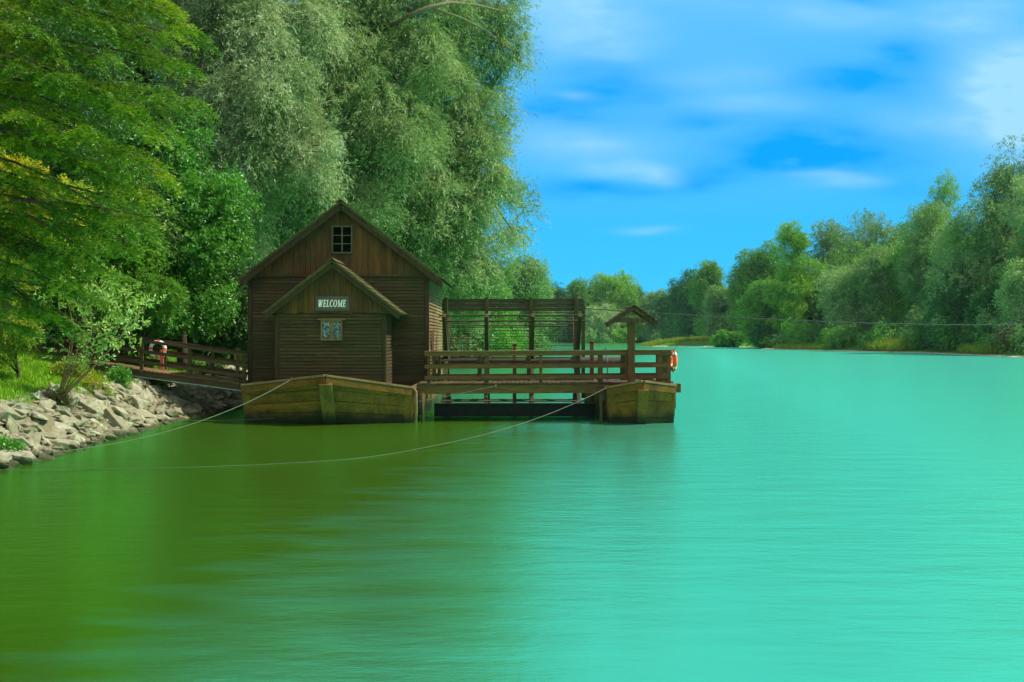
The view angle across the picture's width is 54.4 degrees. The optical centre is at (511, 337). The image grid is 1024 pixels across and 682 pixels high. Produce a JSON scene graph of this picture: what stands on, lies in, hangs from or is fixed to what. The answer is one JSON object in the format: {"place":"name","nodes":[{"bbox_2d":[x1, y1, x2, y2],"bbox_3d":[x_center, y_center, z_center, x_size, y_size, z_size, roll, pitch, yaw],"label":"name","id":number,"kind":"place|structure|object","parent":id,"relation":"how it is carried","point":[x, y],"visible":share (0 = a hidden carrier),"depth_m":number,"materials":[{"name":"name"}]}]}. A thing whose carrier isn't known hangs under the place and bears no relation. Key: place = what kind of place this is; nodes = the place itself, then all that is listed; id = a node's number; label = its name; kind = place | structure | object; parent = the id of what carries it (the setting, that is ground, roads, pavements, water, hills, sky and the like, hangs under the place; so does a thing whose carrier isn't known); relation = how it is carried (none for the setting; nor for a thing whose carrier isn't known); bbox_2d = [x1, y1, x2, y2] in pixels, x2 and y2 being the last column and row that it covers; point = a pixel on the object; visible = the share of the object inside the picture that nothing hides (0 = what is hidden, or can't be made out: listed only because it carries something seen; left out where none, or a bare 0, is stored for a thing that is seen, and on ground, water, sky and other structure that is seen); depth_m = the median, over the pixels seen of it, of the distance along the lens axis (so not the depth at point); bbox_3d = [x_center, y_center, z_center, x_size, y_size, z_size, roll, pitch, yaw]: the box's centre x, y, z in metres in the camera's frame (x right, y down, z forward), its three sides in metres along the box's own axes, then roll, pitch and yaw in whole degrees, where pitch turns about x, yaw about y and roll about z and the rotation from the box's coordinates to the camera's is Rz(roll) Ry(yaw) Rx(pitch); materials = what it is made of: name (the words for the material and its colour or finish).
{"place":"outdoors","nodes":[
{"label":"outdoors","id":0,"kind":"place"},
{"bbox_2d":[0,343,1023,681],"bbox_3d":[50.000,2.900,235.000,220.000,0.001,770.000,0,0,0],"label":"water","id":1,"kind":"structure","parent":0,"point":[760,515],"depth_m":14.23,"materials":[{"name":"liquid"}]},
{"bbox_2d":[241,374,438,423],"bbox_3d":[-6.124,2.242,39.024,6.253,2.074,12.951,0,0,0],"label":"barge","id":2,"kind":"object","parent":1,"relation":"on","point":[324,399],"visible":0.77,"depth_m":33.52,"materials":[{"name":"brown wood"}]},
{"bbox_2d":[32,377,291,453],"bbox_3d":[-9.777,2.051,27.305,0.109,1.487,12.661,0,0,23],"label":"mooring rope","id":3,"kind":"object","parent":2,"relation":"attached to","point":[170,430],"visible":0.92,"depth_m":28.01,"materials":[{"name":"fabric"}]},
{"bbox_2d":[170,384,496,420],"bbox_3d":[-6.266,2.197,33.922,11.487,1.230,0.137,0,0,-3],"label":"mooring rope","id":4,"kind":"object","parent":2,"relation":"attached to","point":[273,418],"visible":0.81,"depth_m":33.79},
{"bbox_2d":[237,199,456,384],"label":"mill house","id":5,"kind":"structure","parent":2,"relation":"on","point":[386,327],"depth_m":36.48,"materials":[{"name":"wood"}]},
{"bbox_2d":[317,318,345,339],"bbox_3d":[-6.273,-0.288,34.600,0.983,0.767,0.130,0,0,0],"label":"window","id":6,"kind":"structure","parent":5,"relation":"in","point":[331,328],"depth_m":34.61,"materials":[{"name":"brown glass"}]},
{"bbox_2d":[315,296,348,310],"bbox_3d":[-6.242,-1.192,34.587,1.174,0.498,0.046,0,0,0],"label":"welcome sign","id":7,"kind":"object","parent":5,"relation":"attached to","point":[331,303],"visible":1,"depth_m":34.58,"materials":[{"name":"wood"}]},
{"bbox_2d":[332,226,352,253],"bbox_3d":[-6.223,-3.595,36.465,0.757,1.020,0.130,0,0,0],"label":"window","id":8,"kind":"structure","parent":5,"relation":"in","point":[342,236],"depth_m":36.48,"materials":[{"name":"glass"}]},
{"bbox_2d":[589,341,593,402],"bbox_3d":[2.960,1.707,36.900,0.170,3.186,0.160,0,0,0],"label":"stake","id":9,"kind":"object","parent":1,"relation":"in","point":[591,369],"visible":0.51,"depth_m":36.83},
{"bbox_2d":[584,379,676,423],"bbox_3d":[4.319,2.339,38.971,2.697,1.857,12.058,0,0,0],"label":"barge","id":10,"kind":"object","parent":1,"relation":"on","point":[643,401],"visible":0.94,"depth_m":33.58,"materials":[{"name":"brown wood"}]},
{"bbox_2d":[59,386,607,469],"bbox_3d":[-3.551,2.259,26.132,20.092,1.293,3.332,0,0,-39],"label":"mooring rope","id":11,"kind":"object","parent":10,"relation":"attached to","point":[351,458],"visible":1,"depth_m":23.91,"materials":[{"name":"fabric"}]},
{"bbox_2d":[437,379,585,381],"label":"tie beam","id":12,"kind":"structure","parent":10,"relation":"attached to","point":[516,380],"depth_m":43.30,"materials":[{"name":"brown wood"}]},
{"bbox_2d":[434,403,595,416],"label":"sluice beam","id":13,"kind":"structure","parent":10,"relation":"attached to","point":[502,409],"depth_m":36.30,"materials":[{"name":"wood"}]},
{"bbox_2d":[416,350,680,393],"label":"walkway","id":14,"kind":"structure","parent":10,"relation":"on","point":[662,365],"depth_m":34.56,"materials":[{"name":"wood"}]},
{"bbox_2d":[604,305,658,381],"bbox_3d":[4.129,0.210,34.491,1.788,2.678,1.022,0,0,0],"label":"roofed post","id":15,"kind":"object","parent":14,"relation":"on","point":[642,314],"visible":0.98,"depth_m":34.43,"materials":[{"name":"wood"}]},
{"bbox_2d":[671,347,677,371],"bbox_3d":[5.667,0.763,35.000,0.276,0.888,0.788,0,0,0],"label":"lifebuoy","id":16,"kind":"object","parent":14,"relation":"hanging from","point":[674,360],"visible":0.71,"depth_m":34.75,"materials":[{"name":"orange plastic"}]},
{"bbox_2d":[581,306,584,397],"bbox_3d":[3.181,0.638,44.500,0.160,4.124,0.160,0,0,0],"label":"cable mast","id":17,"kind":"object","parent":10,"relation":"on","point":[583,343],"visible":0.43,"depth_m":44.42,"materials":[{"name":"wood"}]},
{"bbox_2d":[585,308,1023,324],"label":"steel cable","id":18,"kind":"object","parent":17,"relation":"attached to","point":[818,321],"visible":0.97,"depth_m":62.91,"materials":[{"name":"metal"}]},
{"bbox_2d":[640,336,1006,353],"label":"reeds","id":19,"kind":"object","parent":1,"relation":"on","point":[896,344],"visible":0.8,"depth_m":202.87,"materials":[{"name":"plant"}]},
{"bbox_2d":[0,338,1023,457],"bbox_3d":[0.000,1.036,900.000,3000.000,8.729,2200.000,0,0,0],"label":"terrain","id":20,"kind":"structure","parent":0,"point":[46,426],"depth_m":157.02,"materials":[{"name":"plant"}]},
{"bbox_2d":[0,403,22,420],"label":"riprap stone","id":21,"kind":"object","parent":20,"relation":"on","point":[6,410],"visible":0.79,"depth_m":25.17,"materials":[{"name":"stone"}]},
{"bbox_2d":[0,433,26,451],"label":"plant","id":22,"kind":"object","parent":20,"relation":"on","point":[9,444],"visible":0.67,"depth_m":23.03,"materials":[{"name":"green plant"}]},
{"bbox_2d":[6,415,23,434],"bbox_3d":[-12.412,2.309,24.640,0.362,0.542,0.622,-34,36,-5],"label":"riprap stone","id":23,"kind":"object","parent":20,"relation":"on","point":[13,426],"visible":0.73,"depth_m":24.61,"materials":[{"name":"stone"}]},
{"bbox_2d":[0,449,36,463],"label":"riprap stone","id":24,"kind":"object","parent":20,"relation":"on","point":[23,457],"visible":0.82,"depth_m":22.77,"materials":[{"name":"stone"}]},
{"bbox_2d":[0,259,47,377],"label":"shrub","id":25,"kind":"object","parent":20,"relation":"on","point":[11,346],"visible":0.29,"depth_m":29.53,"materials":[{"name":"green plant"}]},
{"bbox_2d":[38,398,55,408],"bbox_3d":[-12.997,1.897,27.737,0.496,0.269,0.659,16,25,-21],"label":"riprap stone","id":26,"kind":"object","parent":20,"relation":"on","point":[49,403],"visible":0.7,"depth_m":27.72,"materials":[{"name":"stone"}]},
{"bbox_2d":[0,146,98,334],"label":"broadleaf tree","id":27,"kind":"object","parent":20,"relation":"on","point":[24,263],"visible":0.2,"depth_m":27.66,"materials":[{"name":"green plant"}]},
{"bbox_2d":[33,386,74,406],"bbox_3d":[-13.053,1.788,28.577,1.181,0.854,1.046,0,0,17],"label":"plant","id":28,"kind":"object","parent":20,"relation":"on","point":[63,400],"visible":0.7,"depth_m":28.46,"materials":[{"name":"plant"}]},
{"bbox_2d":[47,438,79,449],"bbox_3d":[-11.611,2.750,25.680,0.960,0.230,0.432,16,1,-39],"label":"riprap stone","id":29,"kind":"object","parent":20,"relation":"on","point":[72,444],"visible":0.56,"depth_m":25.62,"materials":[{"name":"stone"}]},
{"bbox_2d":[47,353,96,379],"bbox_3d":[-14.363,1.247,32.557,1.580,1.501,1.081,0,0,0],"label":"plant","id":30,"kind":"object","parent":20,"relation":"on","point":[59,370],"visible":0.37,"depth_m":32.40,"materials":[{"name":"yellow plant"}]},
{"bbox_2d":[5,0,177,334],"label":"broadleaf tree","id":31,"kind":"object","parent":20,"relation":"on","point":[132,64],"depth_m":47.35,"materials":[{"name":"green plant"}]},
{"bbox_2d":[78,369,115,396],"bbox_3d":[-13.457,1.600,32.000,1.143,1.226,1.213,0,0,28],"label":"plant","id":32,"kind":"object","parent":20,"relation":"on","point":[92,380],"visible":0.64,"depth_m":31.91,"materials":[{"name":"yellow plant"}]},
{"bbox_2d":[33,257,167,396],"bbox_3d":[-11.863,-0.241,28.447,3.734,4.220,1.921,0,0,-8],"label":"sapling","id":33,"kind":"object","parent":20,"relation":"on","point":[70,387],"visible":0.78,"depth_m":28.51,"materials":[{"name":"green plant"}]},
{"bbox_2d":[48,276,155,340],"bbox_3d":[-19.526,-2.075,47.299,7.066,6.441,4.349,0,0,0],"label":"shrub","id":34,"kind":"object","parent":20,"relation":"on","point":[121,325],"visible":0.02,"depth_m":46.33,"materials":[{"name":"green plant"}]},
{"bbox_2d":[24,150,190,356],"bbox_3d":[-14.719,-2.845,36.130,6.743,8.260,4.209,0,0,0],"label":"broadleaf tree","id":35,"kind":"object","parent":20,"relation":"on","point":[171,288],"visible":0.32,"depth_m":35.62,"materials":[{"name":"green plant"}]},
{"bbox_2d":[0,0,219,367],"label":"broadleaf tree","id":36,"kind":"object","parent":20,"relation":"on","point":[70,36],"visible":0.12,"depth_m":39.05,"materials":[{"name":"green plant"}]},
{"bbox_2d":[0,0,223,351],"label":"feathery tree","id":37,"kind":"object","parent":20,"relation":"on","point":[45,77],"visible":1,"depth_m":19.12,"materials":[{"name":"green plant"}]},
{"bbox_2d":[105,363,134,388],"bbox_3d":[-13.549,1.559,34.238,1.025,1.405,1.094,0,0,-42],"label":"plant","id":38,"kind":"object","parent":20,"relation":"on","point":[122,377],"visible":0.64,"depth_m":34.13,"materials":[{"name":"green plant"}]},
{"bbox_2d":[111,406,128,419],"bbox_3d":[-12.318,2.435,31.333,0.772,0.361,0.322,42,4,-41],"label":"riprap stone","id":39,"kind":"object","parent":20,"relation":"on","point":[121,412],"visible":0.66,"depth_m":31.18,"materials":[{"name":"stone"}]},
{"bbox_2d":[0,369,242,468],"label":"rubble","id":40,"kind":"object","parent":20,"relation":"on","point":[83,425],"visible":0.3,"depth_m":28.56,"materials":[{"name":"stone"}]},
{"bbox_2d":[79,398,103,415],"bbox_3d":[-12.671,2.089,29.676,0.942,0.386,0.486,24,10,7],"label":"riprap stone","id":41,"kind":"object","parent":40,"relation":"on","point":[90,406],"visible":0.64,"depth_m":29.52,"materials":[{"name":"stone"}]},
{"bbox_2d":[103,408,129,428],"bbox_3d":[-12.007,2.585,30.093,1.049,0.396,0.516,33,-6,28],"label":"riprap stone","id":42,"kind":"object","parent":40,"relation":"on","point":[115,420],"visible":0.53,"depth_m":29.98,"materials":[{"name":"stone"}]},
{"bbox_2d":[128,395,149,410],"bbox_3d":[-12.625,2.173,33.343,0.871,0.393,0.484,19,-5,19],"label":"riprap stone","id":43,"kind":"object","parent":40,"relation":"on","point":[141,403],"visible":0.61,"depth_m":33.13,"materials":[{"name":"stone"}]},
{"bbox_2d":[0,337,247,406],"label":"grass","id":44,"kind":"structure","parent":20,"relation":"on","point":[31,360],"depth_m":32.16,"materials":[{"name":"plant"}]},
{"bbox_2d":[38,0,228,232],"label":"broadleaf tree","id":45,"kind":"object","parent":20,"relation":"on","point":[147,78],"visible":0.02,"depth_m":62.99,"materials":[{"name":"green plant"}]},
{"bbox_2d":[30,325,247,390],"bbox_3d":[-13.610,0.793,37.105,7.999,2.582,1.640,0,0,0],"label":"gangway","id":46,"kind":"object","parent":20,"relation":"on","point":[189,377],"visible":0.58,"depth_m":36.35,"materials":[{"name":"wood"}]},
{"bbox_2d":[148,340,166,368],"bbox_3d":[-13.424,0.637,37.692,0.696,1.116,0.204,0,0,0],"label":"lifebuoy","id":47,"kind":"object","parent":46,"relation":"hanging from","point":[164,349],"visible":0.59,"depth_m":37.65,"materials":[{"name":"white plastic"}]},
{"bbox_2d":[131,366,177,386],"bbox_3d":[-13.455,1.612,37.467,1.972,1.142,1.058,0,0,13],"label":"plant","id":48,"kind":"object","parent":20,"relation":"on","point":[156,382],"visible":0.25,"depth_m":37.30,"materials":[{"name":"green plant"}]},
{"bbox_2d":[121,281,205,351],"bbox_3d":[-16.530,-0.955,47.971,5.170,5.415,4.768,0,0,0],"label":"shrub","id":49,"kind":"object","parent":20,"relation":"on","point":[174,340],"visible":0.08,"depth_m":46.92,"materials":[{"name":"green plant"}]},
{"bbox_2d":[103,114,264,370],"bbox_3d":[-13.711,-3.796,40.333,7.142,11.219,5.926,0,0,0],"label":"broadleaf tree","id":50,"kind":"object","parent":20,"relation":"on","point":[219,202],"visible":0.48,"depth_m":39.61,"materials":[{"name":"green plant"}]},
{"bbox_2d":[186,360,229,376],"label":"plant","id":51,"kind":"object","parent":20,"relation":"on","point":[209,365],"visible":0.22,"depth_m":42.93,"materials":[{"name":"green plant"}]},
{"bbox_2d":[187,259,247,365],"bbox_3d":[-13.246,-0.873,46.979,4.784,5.779,4.514,0,0,0],"label":"shrub","id":52,"kind":"object","parent":20,"relation":"on","point":[237,335],"visible":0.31,"depth_m":46.05,"materials":[{"name":"green plant"}]},
{"bbox_2d":[136,0,363,275],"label":"willow tree","id":53,"kind":"object","parent":20,"relation":"on","point":[230,28],"visible":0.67,"depth_m":50.71,"materials":[{"name":"green plant"}]},
{"bbox_2d":[214,0,348,274],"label":"broadleaf tree","id":54,"kind":"object","parent":20,"relation":"on","point":[287,130],"depth_m":69.36,"materials":[{"name":"green plant"}]},
{"bbox_2d":[244,0,487,259],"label":"willow tree","id":55,"kind":"object","parent":20,"relation":"on","point":[411,56],"visible":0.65,"depth_m":56.16,"materials":[{"name":"green plant"}]},
{"bbox_2d":[361,14,535,350],"bbox_3d":[-4.488,-8.912,61.974,11.302,23.510,11.500,0,0,-39],"label":"willow tree","id":56,"kind":"object","parent":20,"relation":"on","point":[461,267],"visible":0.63,"depth_m":59.87,"materials":[{"name":"green plant"}]},
{"bbox_2d":[365,0,551,263],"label":"willow tree","id":57,"kind":"object","parent":20,"relation":"on","point":[498,24],"visible":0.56,"depth_m":63.35,"materials":[{"name":"green plant"}]},
{"bbox_2d":[449,330,481,356],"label":"shrub","id":58,"kind":"object","parent":20,"relation":"on","point":[459,346],"visible":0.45,"depth_m":126.96,"materials":[{"name":"green plant"}]},
{"bbox_2d":[442,311,501,356],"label":"broadleaf tree","id":59,"kind":"object","parent":20,"relation":"on","point":[482,347],"visible":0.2,"depth_m":127.50,"materials":[{"name":"green plant"}]},
{"bbox_2d":[480,279,518,350],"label":"broadleaf tree","id":60,"kind":"object","parent":20,"relation":"on","point":[498,340],"visible":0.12,"depth_m":163.25,"materials":[{"name":"green plant"}]},
{"bbox_2d":[501,311,528,350],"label":"broadleaf tree","id":61,"kind":"object","parent":20,"relation":"on","point":[517,340],"visible":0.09,"depth_m":170.50,"materials":[{"name":"green plant"}]},
{"bbox_2d":[495,253,557,349],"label":"willow tree","id":62,"kind":"object","parent":20,"relation":"on","point":[535,283],"visible":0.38,"depth_m":188.62,"materials":[{"name":"green plant"}]},
{"bbox_2d":[527,311,568,342],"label":"willow tree","id":63,"kind":"object","parent":20,"relation":"on","point":[550,332],"visible":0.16,"depth_m":551.51,"materials":[{"name":"green plant"}]},
{"bbox_2d":[541,281,572,342],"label":"broadleaf tree","id":64,"kind":"object","parent":20,"relation":"on","point":[558,293],"visible":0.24,"depth_m":555.34,"materials":[{"name":"green plant"}]},
{"bbox_2d":[565,276,595,341],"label":"broadleaf tree","id":65,"kind":"object","parent":20,"relation":"on","point":[578,289],"visible":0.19,"depth_m":571.87,"materials":[{"name":"green plant"}]},
{"bbox_2d":[580,326,597,342],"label":"shrub","id":66,"kind":"object","parent":20,"relation":"on","point":[591,334],"visible":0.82,"depth_m":527.90,"materials":[{"name":"green plant"}]},
{"bbox_2d":[585,278,603,306],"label":"broadleaf tree","id":67,"kind":"object","parent":20,"relation":"on","point":[590,290],"visible":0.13,"depth_m":580.14,"materials":[{"name":"green plant"}]},
{"bbox_2d":[585,301,620,342],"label":"willow tree","id":68,"kind":"object","parent":20,"relation":"on","point":[597,319],"visible":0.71,"depth_m":534.37,"materials":[{"name":"green plant"}]},
{"bbox_2d":[589,268,645,341],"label":"willow tree","id":69,"kind":"object","parent":20,"relation":"on","point":[617,291],"visible":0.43,"depth_m":553.77,"materials":[{"name":"green plant"}]},
{"bbox_2d":[611,327,635,342],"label":"shrub","id":70,"kind":"object","parent":20,"relation":"on","point":[619,335],"visible":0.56,"depth_m":525.44,"materials":[{"name":"green plant"}]},
{"bbox_2d":[636,287,667,340],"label":"broadleaf tree","id":71,"kind":"object","parent":20,"relation":"on","point":[647,305],"visible":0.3,"depth_m":541.88,"materials":[{"name":"green plant"}]},
{"bbox_2d":[652,292,682,338],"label":"broadleaf tree","id":72,"kind":"object","parent":20,"relation":"on","point":[660,303],"visible":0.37,"depth_m":515.20,"materials":[{"name":"green plant"}]},
{"bbox_2d":[663,267,701,337],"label":"broadleaf tree","id":73,"kind":"object","parent":20,"relation":"on","point":[679,305],"visible":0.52,"depth_m":435.88,"materials":[{"name":"green plant"}]},
{"bbox_2d":[686,258,729,336],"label":"broadleaf tree","id":74,"kind":"object","parent":20,"relation":"on","point":[709,273],"visible":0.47,"depth_m":396.67,"materials":[{"name":"green plant"}]},
{"bbox_2d":[699,284,740,336],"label":"willow tree","id":75,"kind":"object","parent":20,"relation":"on","point":[715,303],"visible":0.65,"depth_m":381.15,"materials":[{"name":"green plant"}]},
{"bbox_2d":[709,327,750,346],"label":"shrub","id":76,"kind":"object","parent":20,"relation":"on","point":[724,338],"visible":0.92,"depth_m":297.73,"materials":[{"name":"green plant"}]},
{"bbox_2d":[722,248,781,331],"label":"broadleaf tree","id":77,"kind":"object","parent":20,"relation":"on","point":[736,286],"visible":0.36,"depth_m":328.60,"materials":[{"name":"green plant"}]},
{"bbox_2d":[733,278,780,347],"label":"broadleaf tree","id":78,"kind":"object","parent":20,"relation":"on","point":[752,299],"visible":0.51,"depth_m":269.01,"materials":[{"name":"green plant"}]},
{"bbox_2d":[730,239,790,323],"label":"broadleaf tree","id":79,"kind":"object","parent":20,"relation":"on","point":[771,267],"visible":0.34,"depth_m":326.69,"materials":[{"name":"green plant"}]},
{"bbox_2d":[747,319,778,348],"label":"shrub","id":80,"kind":"object","parent":20,"relation":"on","point":[757,332],"visible":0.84,"depth_m":260.23,"materials":[{"name":"green plant"}]},
{"bbox_2d":[760,218,829,334],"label":"poplar tree","id":81,"kind":"object","parent":20,"relation":"on","point":[797,283],"visible":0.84,"depth_m":261.55,"materials":[{"name":"green plant"}]},
{"bbox_2d":[567,306,1023,353],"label":"undergrowth","id":82,"kind":"object","parent":20,"relation":"on","point":[800,327],"visible":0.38,"depth_m":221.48,"materials":[{"name":"plant"}]},
{"bbox_2d":[790,275,836,324],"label":"broadleaf tree","id":83,"kind":"object","parent":20,"relation":"on","point":[811,317],"visible":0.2,"depth_m":265.90,"materials":[{"name":"green plant"}]},
{"bbox_2d":[790,216,851,275],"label":"broadleaf tree","id":84,"kind":"object","parent":20,"relation":"on","point":[826,243],"visible":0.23,"depth_m":288.84,"materials":[{"name":"green plant"}]},
{"bbox_2d":[812,256,876,334],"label":"willow tree","id":85,"kind":"object","parent":20,"relation":"on","point":[834,295],"visible":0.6,"depth_m":236.68,"materials":[{"name":"green plant"}]},
{"bbox_2d":[821,207,902,312],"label":"willow tree","id":86,"kind":"object","parent":20,"relation":"on","point":[873,235],"visible":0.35,"depth_m":264.88,"materials":[{"name":"green plant"}]},
{"bbox_2d":[724,218,1013,341],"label":"forest","id":87,"kind":"object","parent":20,"relation":"on","point":[856,261],"visible":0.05,"depth_m":231.52,"materials":[{"name":"plant"}]},
{"bbox_2d":[844,242,906,332],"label":"willow tree","id":88,"kind":"object","parent":20,"relation":"on","point":[867,270],"visible":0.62,"depth_m":229.55,"materials":[{"name":"green plant"}]},
{"bbox_2d":[884,219,914,248],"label":"broadleaf tree","id":89,"kind":"object","parent":20,"relation":"on","point":[903,230],"visible":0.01,"depth_m":298.05,"materials":[{"name":"green plant"}]},
{"bbox_2d":[879,240,924,322],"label":"broadleaf tree","id":90,"kind":"object","parent":20,"relation":"on","point":[899,310],"visible":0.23,"depth_m":225.19,"materials":[{"name":"green plant"}]},
{"bbox_2d":[902,305,930,344],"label":"shrub","id":91,"kind":"object","parent":20,"relation":"on","point":[913,316],"visible":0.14,"depth_m":202.18,"materials":[{"name":"green plant"}]},
{"bbox_2d":[892,198,957,322],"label":"willow tree","id":92,"kind":"object","parent":20,"relation":"on","point":[913,263],"visible":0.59,"depth_m":212.06,"materials":[{"name":"green plant"}]},
{"bbox_2d":[914,169,962,232],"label":"poplar tree","id":93,"kind":"object","parent":20,"relation":"on","point":[946,190],"visible":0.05,"depth_m":246.41,"materials":[{"name":"green plant"}]},
{"bbox_2d":[915,263,986,348],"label":"broadleaf tree","id":94,"kind":"object","parent":20,"relation":"on","point":[940,306],"visible":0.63,"depth_m":183.32,"materials":[{"name":"green plant"}]},
{"bbox_2d":[915,195,1023,344],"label":"willow tree","id":95,"kind":"object","parent":20,"relation":"on","point":[966,237],"visible":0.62,"depth_m":182.36,"materials":[{"name":"green plant"}]},
{"bbox_2d":[962,278,1006,345],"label":"broadleaf tree","id":96,"kind":"object","parent":20,"relation":"on","point":[983,298],"visible":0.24,"depth_m":174.72,"materials":[{"name":"green plant"}]},
{"bbox_2d":[964,132,1023,287],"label":"broadleaf tree","id":97,"kind":"object","parent":20,"relation":"on","point":[1000,181],"visible":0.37,"depth_m":181.62,"materials":[{"name":"green plant"}]},
{"bbox_2d":[987,256,1023,344],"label":"willow tree","id":98,"kind":"object","parent":20,"relation":"on","point":[1009,294],"visible":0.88,"depth_m":159.37,"materials":[{"name":"green plant"}]},
{"bbox_2d":[990,172,1023,316],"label":"willow tree","id":99,"kind":"object","parent":20,"relation":"on","point":[1017,217],"visible":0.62,"depth_m":170.13,"materials":[{"name":"green plant"}]},
{"bbox_2d":[995,320,1023,350],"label":"shrub","id":100,"kind":"object","parent":20,"relation":"on","point":[1000,336],"visible":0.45,"depth_m":157.98,"materials":[{"name":"green plant"}]},
{"bbox_2d":[87,0,1023,331],"label":"sky","id":101,"kind":"structure","parent":0,"point":[668,136],"materials":[{"name":"blue"}]},
{"bbox_3d":[4.415,1.224,39.200,0.240,1.152,0.800,0,0,0],"label":"bearing block","id":102,"kind":"object","parent":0,"visible":0},
{"bbox_2d":[436,297,619,402],"bbox_3d":[0.524,0.948,39.200,7.903,5.080,5.080,0,0,0],"label":"water wheel","id":103,"kind":"object","parent":102,"relation":"on","point":[531,304],"visible":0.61,"depth_m":39.11,"materials":[{"name":"wood"}]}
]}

